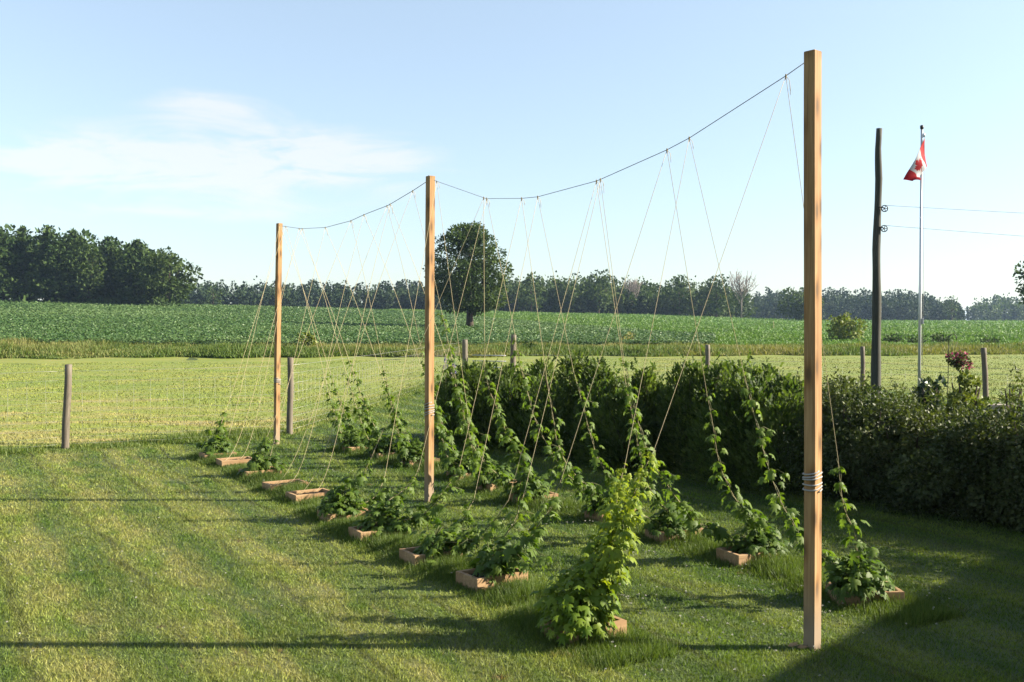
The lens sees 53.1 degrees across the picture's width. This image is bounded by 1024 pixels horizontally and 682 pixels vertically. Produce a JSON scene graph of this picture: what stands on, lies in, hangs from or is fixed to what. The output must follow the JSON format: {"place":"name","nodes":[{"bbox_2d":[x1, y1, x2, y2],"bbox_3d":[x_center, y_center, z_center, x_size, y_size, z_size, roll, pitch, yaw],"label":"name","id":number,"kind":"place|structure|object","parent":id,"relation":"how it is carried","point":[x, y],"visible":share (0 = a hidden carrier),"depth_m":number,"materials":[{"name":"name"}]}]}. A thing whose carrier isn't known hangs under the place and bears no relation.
{"place":"outdoors","nodes":[
{"label":"outdoors","id":0,"kind":"place"},
{"bbox_2d":[186,310,401,360],"bbox_3d":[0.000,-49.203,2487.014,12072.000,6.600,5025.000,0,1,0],"label":"ground","id":1,"kind":"structure","parent":0,"point":[190,358],"depth_m":62.37,"materials":[{"name":"green plant"}]},
{"bbox_2d":[0,223,185,305],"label":"wood interior","id":2,"kind":"object","parent":1,"relation":"on","point":[92,238],"visible":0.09,"depth_m":208.09,"materials":[{"name":"green plant"}]},
{"bbox_2d":[202,281,225,304],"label":"tree","id":3,"kind":"object","parent":1,"relation":"on","point":[216,298],"visible":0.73,"depth_m":321.72,"materials":[{"name":"green plant"}]},
{"bbox_2d":[0,336,1023,358],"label":"ditch weeds","id":4,"kind":"object","parent":1,"relation":"on","point":[15,347],"visible":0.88,"depth_m":68.28,"materials":[{"name":"green plant"}]},
{"bbox_2d":[518,271,546,311],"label":"tree","id":5,"kind":"object","parent":1,"relation":"on","point":[532,302],"visible":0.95,"depth_m":286.98,"materials":[{"name":"green plant"}]},
{"bbox_2d":[434,270,756,317],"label":"mixed wood","id":6,"kind":"object","parent":1,"relation":"on","point":[645,300],"visible":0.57,"depth_m":297.51,"materials":[{"name":"green plant"}]},
{"bbox_2d":[578,269,616,313],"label":"tree","id":7,"kind":"object","parent":1,"relation":"on","point":[599,287],"visible":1,"depth_m":288.22,"materials":[{"name":"green plant"}]},
{"bbox_2d":[775,286,824,319],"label":"tree","id":8,"kind":"object","parent":1,"relation":"on","point":[797,308],"visible":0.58,"depth_m":284.69,"materials":[{"name":"green plant"}]},
{"bbox_2d":[745,287,966,320],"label":"distant wood","id":9,"kind":"object","parent":1,"relation":"on","point":[901,306],"visible":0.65,"depth_m":441.35,"materials":[{"name":"leaf"},{"name":"bark"}]},
{"bbox_2d":[965,292,1023,320],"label":"horizon wood","id":10,"kind":"object","parent":1,"relation":"on","point":[997,308],"visible":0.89,"depth_m":579.13,"materials":[{"name":"green plant"}]},
{"bbox_2d":[1012,255,1023,303],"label":"edge tree","id":11,"kind":"object","parent":1,"relation":"on","point":[1020,290],"visible":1,"depth_m":118.35,"materials":[{"name":"green plant"}]},
{"bbox_2d":[0,299,715,345],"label":"bean field","id":12,"kind":"structure","parent":0,"point":[253,343],"depth_m":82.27,"materials":[{"name":"plant"}]},
{"bbox_2d":[0,231,28,300],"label":"leafy tree","id":13,"kind":"object","parent":12,"relation":"on","point":[6,255],"visible":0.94,"depth_m":194.74,"materials":[{"name":"green plant"}]},
{"bbox_2d":[3,225,37,301],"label":"tree","id":14,"kind":"object","parent":12,"relation":"on","point":[22,237],"visible":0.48,"depth_m":197.28,"materials":[{"name":"green plant"}]},
{"bbox_2d":[15,224,82,300],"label":"leafy tree","id":15,"kind":"object","parent":12,"relation":"on","point":[47,281],"visible":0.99,"depth_m":195.01,"materials":[{"name":"green plant"}]},
{"bbox_2d":[44,228,96,301],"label":"tree","id":16,"kind":"object","parent":12,"relation":"on","point":[73,239],"visible":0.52,"depth_m":197.98,"materials":[{"name":"green plant"}]},
{"bbox_2d":[68,244,106,299],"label":"leafy tree","id":17,"kind":"object","parent":12,"relation":"on","point":[92,282],"visible":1,"depth_m":192.94,"materials":[{"name":"green plant"}]},
{"bbox_2d":[91,236,123,302],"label":"leafy tree","id":18,"kind":"object","parent":12,"relation":"on","point":[109,249],"visible":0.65,"depth_m":199.32,"materials":[{"name":"green plant"}]},
{"bbox_2d":[107,239,168,304],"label":"leafy tree","id":19,"kind":"object","parent":12,"relation":"on","point":[133,292],"visible":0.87,"depth_m":196.15,"materials":[{"name":"leaf"},{"name":"bark"}]},
{"bbox_2d":[138,246,203,303],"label":"leafy tree","id":20,"kind":"object","parent":12,"relation":"on","point":[155,277],"visible":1,"depth_m":190.85,"materials":[{"name":"green plant"}]},
{"bbox_2d":[175,275,438,309],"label":"spruce wood","id":21,"kind":"object","parent":12,"relation":"on","point":[252,295],"visible":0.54,"depth_m":339.99,"materials":[{"name":"leaf"},{"name":"bark"}]},
{"bbox_2d":[422,220,513,326],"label":"lone tree","id":22,"kind":"object","parent":12,"relation":"on","point":[473,303],"visible":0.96,"depth_m":120.21,"materials":[{"name":"green plant"}]},
{"bbox_2d":[0,380,1023,681],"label":"lawn","id":23,"kind":"structure","parent":0,"point":[98,654],"depth_m":8.95,"materials":[{"name":"green plant"}]},
{"bbox_2d":[199,451,236,459],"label":"planter box","id":24,"kind":"object","parent":23,"relation":"on","point":[202,454],"visible":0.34,"depth_m":17.26,"materials":[{"name":"brown wood"}]},
{"bbox_2d":[196,408,236,456],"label":"hop plant","id":25,"kind":"object","parent":24,"relation":"in","point":[216,440],"visible":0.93,"depth_m":17.43,"materials":[{"name":"green plant"}]},
{"bbox_2d":[0,343,458,448],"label":"wire fence","id":26,"kind":"object","parent":23,"relation":"on","point":[67,391],"visible":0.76,"depth_m":20.19,"materials":[{"name":"grey metal"}]},
{"bbox_2d":[216,456,251,466],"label":"planter box","id":27,"kind":"object","parent":23,"relation":"on","point":[224,461],"visible":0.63,"depth_m":16.55,"materials":[{"name":"brown wood"}]},
{"bbox_2d":[238,466,280,475],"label":"planter box","id":28,"kind":"object","parent":23,"relation":"on","point":[276,470],"visible":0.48,"depth_m":15.38,"materials":[{"name":"brown wood"}]},
{"bbox_2d":[236,432,288,474],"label":"hop plant","id":29,"kind":"object","parent":28,"relation":"in","point":[254,462],"visible":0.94,"depth_m":15.38,"materials":[{"name":"green plant"}]},
{"bbox_2d":[273,223,282,443],"bbox_3d":[-4.466,-0.005,19.545,0.145,4.471,0.143,-1,2,-43],"label":"trellis post","id":30,"kind":"object","parent":23,"relation":"on","point":[277,331],"visible":0.97,"depth_m":19.51,"materials":[{"name":"brown wood"}]},
{"bbox_2d":[262,479,307,490],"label":"planter box","id":31,"kind":"object","parent":23,"relation":"on","point":[269,484],"visible":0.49,"depth_m":14.23,"materials":[{"name":"brown wood"}]},
{"bbox_2d":[285,488,327,501],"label":"planter box","id":32,"kind":"object","parent":23,"relation":"on","point":[311,492],"visible":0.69,"depth_m":13.36,"materials":[{"name":"brown wood"}]},
{"bbox_2d":[317,507,370,523],"bbox_3d":[-1.990,2.083,12.130,0.540,0.165,0.360,-1,1,-30],"label":"planter box","id":33,"kind":"object","parent":23,"relation":"on","point":[329,516],"visible":0.27,"depth_m":11.95,"materials":[{"name":"brown wood"}]},
{"bbox_2d":[314,448,394,518],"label":"hop plant","id":34,"kind":"object","parent":33,"relation":"in","point":[338,501],"visible":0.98,"depth_m":11.96,"materials":[{"name":"green plant"}]},
{"bbox_2d":[342,445,365,451],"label":"planter box","id":35,"kind":"object","parent":23,"relation":"on","point":[352,448],"visible":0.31,"depth_m":18.20,"materials":[{"name":"brown wood"}]},
{"bbox_2d":[321,374,364,452],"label":"hop plant","id":36,"kind":"object","parent":35,"relation":"in","point":[350,441],"visible":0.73,"depth_m":18.41,"materials":[{"name":"green plant"}]},
{"bbox_2d":[348,524,407,540],"bbox_3d":[-1.454,2.102,11.106,0.540,0.165,0.360,-1,1,-30],"label":"planter box","id":37,"kind":"object","parent":23,"relation":"on","point":[354,530],"visible":0.27,"depth_m":10.93,"materials":[{"name":"brown wood"}]},
{"bbox_2d":[350,465,463,537],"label":"hop plant","id":38,"kind":"object","parent":37,"relation":"in","point":[388,522],"visible":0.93,"depth_m":11.05,"materials":[{"name":"green plant"}]},
{"bbox_2d":[370,451,400,457],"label":"planter box","id":39,"kind":"object","parent":23,"relation":"on","point":[379,454],"visible":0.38,"depth_m":17.30,"materials":[{"name":"brown wood"}]},
{"bbox_2d":[342,360,401,458],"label":"hop plant","id":40,"kind":"object","parent":39,"relation":"in","point":[383,445],"visible":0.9,"depth_m":17.58,"materials":[{"name":"green plant"}]},
{"bbox_2d":[402,458,439,466],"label":"planter box","id":41,"kind":"object","parent":23,"relation":"on","point":[411,462],"visible":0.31,"depth_m":16.43,"materials":[{"name":"brown wood"}]},
{"bbox_2d":[378,366,434,468],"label":"hop plant","id":42,"kind":"object","parent":41,"relation":"in","point":[407,451],"visible":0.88,"depth_m":16.39,"materials":[{"name":"green plant"}]},
{"bbox_2d":[424,175,434,501],"bbox_3d":[-1.081,0.098,13.356,0.122,4.506,0.120,-1,1,-41],"label":"trellis post","id":43,"kind":"object","parent":23,"relation":"on","point":[429,361],"visible":0.95,"depth_m":13.32,"materials":[{"name":"brown wood"}]},
{"bbox_2d":[434,63,803,198],"bbox_3d":[0.558,-1.788,10.260,0.007,0.563,6.570,-1,1,-28],"label":"trellis cable","id":44,"kind":"object","parent":43,"relation":"attached to","point":[644,159],"visible":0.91,"depth_m":9.04,"materials":[{"name":"silver metal"}]},
{"bbox_2d":[602,74,790,570],"bbox_3d":[1.266,0.073,7.550,1.581,4.083,0.017,0,1,-3],"label":"twine","id":45,"kind":"object","parent":44,"relation":"hanging from","point":[715,275],"visible":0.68,"depth_m":7.55,"materials":[{"name":"beige fabric"}]},
{"bbox_2d":[399,546,462,567],"bbox_3d":[-0.786,2.123,10.045,0.540,0.165,0.360,-1,1,-31],"label":"planter box","id":46,"kind":"object","parent":23,"relation":"on","point":[406,554],"visible":0.23,"depth_m":9.91,"materials":[{"name":"brown wood"}]},
{"bbox_2d":[410,495,523,566],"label":"hop plant","id":47,"kind":"object","parent":46,"relation":"in","point":[438,538],"visible":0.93,"depth_m":9.90,"materials":[{"name":"green plant"}]},
{"bbox_2d":[446,471,471,480],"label":"planter box","id":48,"kind":"object","parent":23,"relation":"on","point":[469,474],"visible":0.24,"depth_m":15.07,"materials":[{"name":"brown wood"}]},
{"bbox_2d":[414,346,478,478],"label":"hop plant","id":49,"kind":"object","parent":48,"relation":"in","point":[451,463],"visible":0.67,"depth_m":15.02,"materials":[{"name":"green plant"}]},
{"bbox_2d":[434,354,501,440],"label":"cedar shrub","id":50,"kind":"object","parent":23,"relation":"on","point":[466,366],"visible":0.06,"depth_m":20.26,"materials":[{"name":"green plant"}]},
{"bbox_2d":[434,360,521,444],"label":"cedar shrub","id":51,"kind":"object","parent":23,"relation":"on","point":[447,396],"visible":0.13,"depth_m":19.55,"materials":[{"name":"green plant"}]},
{"bbox_2d":[6,469,949,675],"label":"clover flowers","id":52,"kind":"object","parent":23,"relation":"on","point":[618,598],"visible":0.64,"depth_m":8.61,"materials":[{"name":"white plant"}]},
{"bbox_2d":[456,568,527,591],"bbox_3d":[-0.179,2.140,9.169,0.540,0.165,0.360,-1,1,-34],"label":"planter box","id":53,"kind":"object","parent":23,"relation":"on","point":[465,577],"visible":0.43,"depth_m":9.02,"materials":[{"name":"brown wood"}]},
{"bbox_2d":[466,479,572,585],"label":"hop plant","id":54,"kind":"object","parent":53,"relation":"in","point":[502,557],"visible":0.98,"depth_m":8.99,"materials":[{"name":"green plant"}]},
{"bbox_2d":[476,479,516,491],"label":"planter box","id":55,"kind":"object","parent":23,"relation":"on","point":[489,486],"visible":0.19,"depth_m":14.07,"materials":[{"name":"brown wood"}]},
{"bbox_2d":[436,313,515,490],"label":"hop plant","id":56,"kind":"object","parent":55,"relation":"in","point":[483,475],"visible":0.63,"depth_m":14.06,"materials":[{"name":"green plant"}]},
{"bbox_2d":[451,351,560,448],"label":"cedar shrub","id":57,"kind":"object","parent":23,"relation":"on","point":[510,369],"visible":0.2,"depth_m":19.03,"materials":[{"name":"green plant"}]},
{"bbox_2d":[483,375,570,452],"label":"cedar shrub","id":58,"kind":"object","parent":23,"relation":"on","point":[511,421],"visible":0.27,"depth_m":18.45,"materials":[{"name":"green plant"}]},
{"bbox_2d":[508,491,557,502],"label":"planter box","id":59,"kind":"object","parent":23,"relation":"on","point":[550,495],"visible":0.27,"depth_m":13.24,"materials":[{"name":"brown wood"}]},
{"bbox_2d":[463,369,551,503],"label":"hop plant","id":60,"kind":"object","parent":59,"relation":"in","point":[539,487],"visible":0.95,"depth_m":13.04,"materials":[{"name":"green plant"}]},
{"bbox_2d":[517,349,621,458],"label":"cedar shrub","id":61,"kind":"object","parent":23,"relation":"on","point":[586,367],"visible":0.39,"depth_m":17.47,"materials":[{"name":"green plant"}]},
{"bbox_2d":[180,443,976,672],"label":"long grass","id":62,"kind":"structure","parent":23,"relation":"on","point":[789,566],"depth_m":9.46,"materials":[{"name":"green plant"}]},
{"bbox_2d":[540,616,626,646],"bbox_3d":[0.534,2.169,7.660,0.540,0.165,0.360,-1,1,-32],"label":"planter box","id":63,"kind":"object","parent":23,"relation":"on","point":[619,622],"visible":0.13,"depth_m":7.60,"materials":[{"name":"brown wood"}]},
{"bbox_2d":[529,450,659,645],"bbox_3d":[0.616,1.540,7.658,1.080,1.474,0.769,-1,1,-35],"label":"hop plant","id":64,"kind":"object","parent":63,"relation":"in","point":[583,607],"visible":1,"depth_m":7.47,"materials":[{"name":"green plant"}]},
{"bbox_2d":[584,509,635,521],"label":"planter box","id":65,"kind":"object","parent":23,"relation":"on","point":[594,515],"visible":0.15,"depth_m":12.02,"materials":[{"name":"brown wood"}]},
{"bbox_2d":[511,333,635,519],"bbox_3d":[0.746,1.033,12.052,1.388,2.264,0.899,-1,1,-32],"label":"hop plant","id":66,"kind":"object","parent":65,"relation":"in","point":[590,491],"visible":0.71,"depth_m":11.95,"materials":[{"name":"green plant"}]},
{"bbox_2d":[552,363,682,466],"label":"cedar shrub","id":67,"kind":"object","parent":23,"relation":"on","point":[595,394],"visible":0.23,"depth_m":16.67,"materials":[{"name":"green plant"}]},
{"bbox_2d":[578,357,695,472],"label":"cedar shrub","id":68,"kind":"object","parent":23,"relation":"on","point":[615,405],"visible":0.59,"depth_m":16.05,"materials":[{"name":"green plant"}]},
{"bbox_2d":[645,527,702,542],"bbox_3d":[1.762,2.103,11.082,0.540,0.165,0.360,-1,1,-26],"label":"planter box","id":69,"kind":"object","parent":23,"relation":"on","point":[661,537],"visible":0.23,"depth_m":10.88,"materials":[{"name":"brown wood"}]},
{"bbox_2d":[567,370,691,540],"bbox_3d":[1.364,1.250,10.769,1.375,1.888,1.019,0,1,-23],"label":"hop plant","id":70,"kind":"object","parent":69,"relation":"in","point":[666,524],"visible":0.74,"depth_m":10.88,"materials":[{"name":"green plant"}]},
{"bbox_2d":[646,345,753,476],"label":"cedar shrub","id":71,"kind":"object","parent":23,"relation":"on","point":[683,386],"visible":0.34,"depth_m":15.74,"materials":[{"name":"green plant"}]},
{"bbox_2d":[670,349,803,488],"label":"cedar shrub","id":72,"kind":"object","parent":23,"relation":"on","point":[699,439],"visible":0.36,"depth_m":14.79,"materials":[{"name":"green plant"}]},
{"bbox_2d":[716,546,777,567],"bbox_3d":[2.332,2.123,10.045,0.540,0.165,0.360,-1,1,-25],"label":"planter box","id":73,"kind":"object","parent":23,"relation":"on","point":[730,556],"visible":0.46,"depth_m":9.87,"materials":[{"name":"brown wood"}]},
{"bbox_2d":[617,357,792,557],"bbox_3d":[1.921,1.179,9.927,1.640,2.063,0.938,-1,1,-32],"label":"hop plant","id":74,"kind":"object","parent":73,"relation":"in","point":[756,539],"visible":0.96,"depth_m":9.91,"materials":[{"name":"green plant"}]},
{"bbox_2d":[707,363,829,496],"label":"cedar shrub","id":75,"kind":"object","parent":23,"relation":"on","point":[779,407],"visible":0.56,"depth_m":14.07,"materials":[{"name":"green plant"}]},
{"bbox_2d":[802,49,822,649],"bbox_3d":[2.154,0.198,7.329,0.119,4.540,0.119,-1,1,-39],"label":"trellis post","id":76,"kind":"object","parent":23,"relation":"on","point":[812,479],"visible":0.98,"depth_m":7.29,"materials":[{"name":"brown wood"}]},
{"bbox_2d":[754,366,913,498],"bbox_3d":[4.444,1.320,13.864,2.130,2.129,2.067,0,1,0],"label":"leafy shrub","id":77,"kind":"object","parent":23,"relation":"on","point":[868,388],"visible":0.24,"depth_m":13.52,"materials":[{"name":"green plant"}]},
{"bbox_2d":[825,581,904,606],"bbox_3d":[2.967,2.151,8.628,0.540,0.165,0.360,0,1,-1],"label":"planter box","id":78,"kind":"object","parent":23,"relation":"on","point":[895,592],"visible":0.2,"depth_m":8.45,"materials":[{"name":"brown wood"}]},
{"bbox_2d":[739,371,898,605],"bbox_3d":[2.583,1.224,8.539,1.353,1.957,0.756,0,1,0],"label":"hop plant","id":79,"kind":"object","parent":78,"relation":"in","point":[863,581],"visible":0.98,"depth_m":8.51,"materials":[{"name":"green plant"}]},
{"bbox_2d":[792,371,940,505],"bbox_3d":[4.731,1.373,13.536,1.982,2.015,1.936,0,1,0],"label":"leafy shrub","id":80,"kind":"object","parent":23,"relation":"on","point":[830,447],"visible":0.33,"depth_m":13.12,"materials":[{"name":"green plant"}]},
{"bbox_2d":[871,128,887,408],"bbox_3d":[7.267,-1.016,20.287,0.295,6.368,0.220,0,1,0],"label":"utility pole","id":81,"kind":"object","parent":23,"relation":"on","point":[876,321],"visible":0.93,"depth_m":20.21,"materials":[{"name":"black wood"}]},
{"bbox_2d":[835,377,985,516],"bbox_3d":[5.144,1.367,13.005,1.925,1.808,2.045,0,1,0],"label":"leafy shrub","id":82,"kind":"object","parent":23,"relation":"on","point":[923,423],"visible":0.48,"depth_m":12.69,"materials":[{"name":"green plant"}]},
{"bbox_2d":[918,125,924,384],"bbox_3d":[7.983,-1.014,19.984,0.110,6.372,0.068,0,1,0],"label":"flagpole","id":83,"kind":"object","parent":23,"relation":"on","point":[920,320],"visible":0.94,"depth_m":19.96,"materials":[{"name":"silver metal"}]},
{"bbox_2d":[903,138,926,180],"bbox_3d":[7.756,-3.484,19.690,0.352,0.900,0.772,1,1,32],"label":"flag","id":84,"kind":"object","parent":83,"relation":"attached to","point":[917,168],"visible":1,"depth_m":19.66,"materials":[{"name":"red fabric"}]},
{"bbox_2d":[910,374,947,419],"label":"peony plant","id":85,"kind":"object","parent":23,"relation":"on","point":[921,386],"visible":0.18,"depth_m":18.96,"materials":[{"name":"green plant"}]},
{"bbox_2d":[880,391,1023,514],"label":"leafy shrub","id":86,"kind":"object","parent":23,"relation":"on","point":[933,454],"visible":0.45,"depth_m":12.09,"materials":[{"name":"green plant"}]},
{"bbox_2d":[947,334,956,400],"bbox_3d":[8.518,1.017,19.823,0.192,2.318,0.014,0,1,0],"label":"garden hook","id":87,"kind":"object","parent":23,"relation":"on","point":[948,358],"visible":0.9,"depth_m":19.80,"materials":[{"name":"black metal"}]},
{"bbox_2d":[945,341,973,372],"bbox_3d":[8.632,0.322,19.806,0.553,0.626,0.477,0,1,0],"label":"hanging basket","id":88,"kind":"object","parent":87,"relation":"hanging from","point":[960,361],"visible":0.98,"depth_m":19.74,"materials":[{"name":"pink plant"}]},
{"bbox_2d":[938,370,992,423],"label":"garden bush","id":89,"kind":"object","parent":23,"relation":"on","point":[965,383],"visible":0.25,"depth_m":18.42,"materials":[{"name":"green plant"}]},
{"bbox_2d":[908,387,1023,528],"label":"leafy shrub","id":90,"kind":"object","parent":23,"relation":"on","point":[995,461],"visible":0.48,"depth_m":11.82,"materials":[{"name":"green plant"}]},
{"bbox_2d":[939,370,1023,533],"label":"leafy shrub","id":91,"kind":"object","parent":23,"relation":"on","point":[1013,491],"visible":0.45,"depth_m":11.63,"materials":[{"name":"green plant"}]},
{"bbox_2d":[993,361,1023,532],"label":"leafy shrub","id":92,"kind":"object","parent":23,"relation":"on","point":[1014,438],"visible":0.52,"depth_m":11.36,"materials":[{"name":"green plant"}]},
{"bbox_2d":[1003,376,1023,427],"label":"garden bush","id":93,"kind":"object","parent":23,"relation":"on","point":[1011,390],"visible":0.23,"depth_m":17.48,"materials":[{"name":"green plant"}]},
{"bbox_2d":[0,354,1023,449],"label":"hay field","id":94,"kind":"structure","parent":0,"point":[148,361],"depth_m":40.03,"materials":[{"name":"green plant"}]},
{"bbox_2d":[0,373,445,457],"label":"fence line grass","id":95,"kind":"structure","parent":94,"relation":"on","point":[235,435],"depth_m":20.29,"materials":[{"name":"green plant"}]},
{"bbox_2d":[462,335,515,373],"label":"gateway","id":96,"kind":"object","parent":94,"relation":"on","point":[465,349],"visible":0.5,"depth_m":43.91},
{"bbox_2d":[529,345,1019,398],"bbox_3d":[10.059,1.016,35.498,2.268,1.824,26.240,-1,2,-45],"label":"post fence","id":97,"kind":"object","parent":94,"relation":"on","point":[985,388],"visible":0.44,"depth_m":33.36,"materials":[{"name":"wood"}]},
{"bbox_2d":[0,0,1023,320],"label":"sky","id":98,"kind":"structure","parent":0,"point":[194,128],"materials":[{"name":"blue"}]},
{"bbox_2d":[337,308,1023,344],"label":"clover field","id":99,"kind":"structure","parent":0,"point":[803,321],"depth_m":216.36,"materials":[{"name":"green plant"}]},
{"bbox_2d":[660,275,698,315],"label":"tree","id":100,"kind":"object","parent":99,"relation":"on","point":[680,288],"visible":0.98,"depth_m":287.06,"materials":[{"name":"green plant"}]},
{"bbox_2d":[697,274,729,316],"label":"tree","id":101,"kind":"object","parent":99,"relation":"on","point":[715,304],"visible":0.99,"depth_m":284.32,"materials":[{"name":"green plant"}]},
{"bbox_2d":[726,268,758,317],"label":"bare tree","id":102,"kind":"object","parent":99,"relation":"on","point":[740,290],"visible":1,"depth_m":283.77,"materials":[{"name":"grey plant"}]},
{"bbox_2d":[825,311,867,339],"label":"round bush","id":103,"kind":"object","parent":99,"relation":"on","point":[843,327],"visible":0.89,"depth_m":98.85,"materials":[{"name":"green plant"}]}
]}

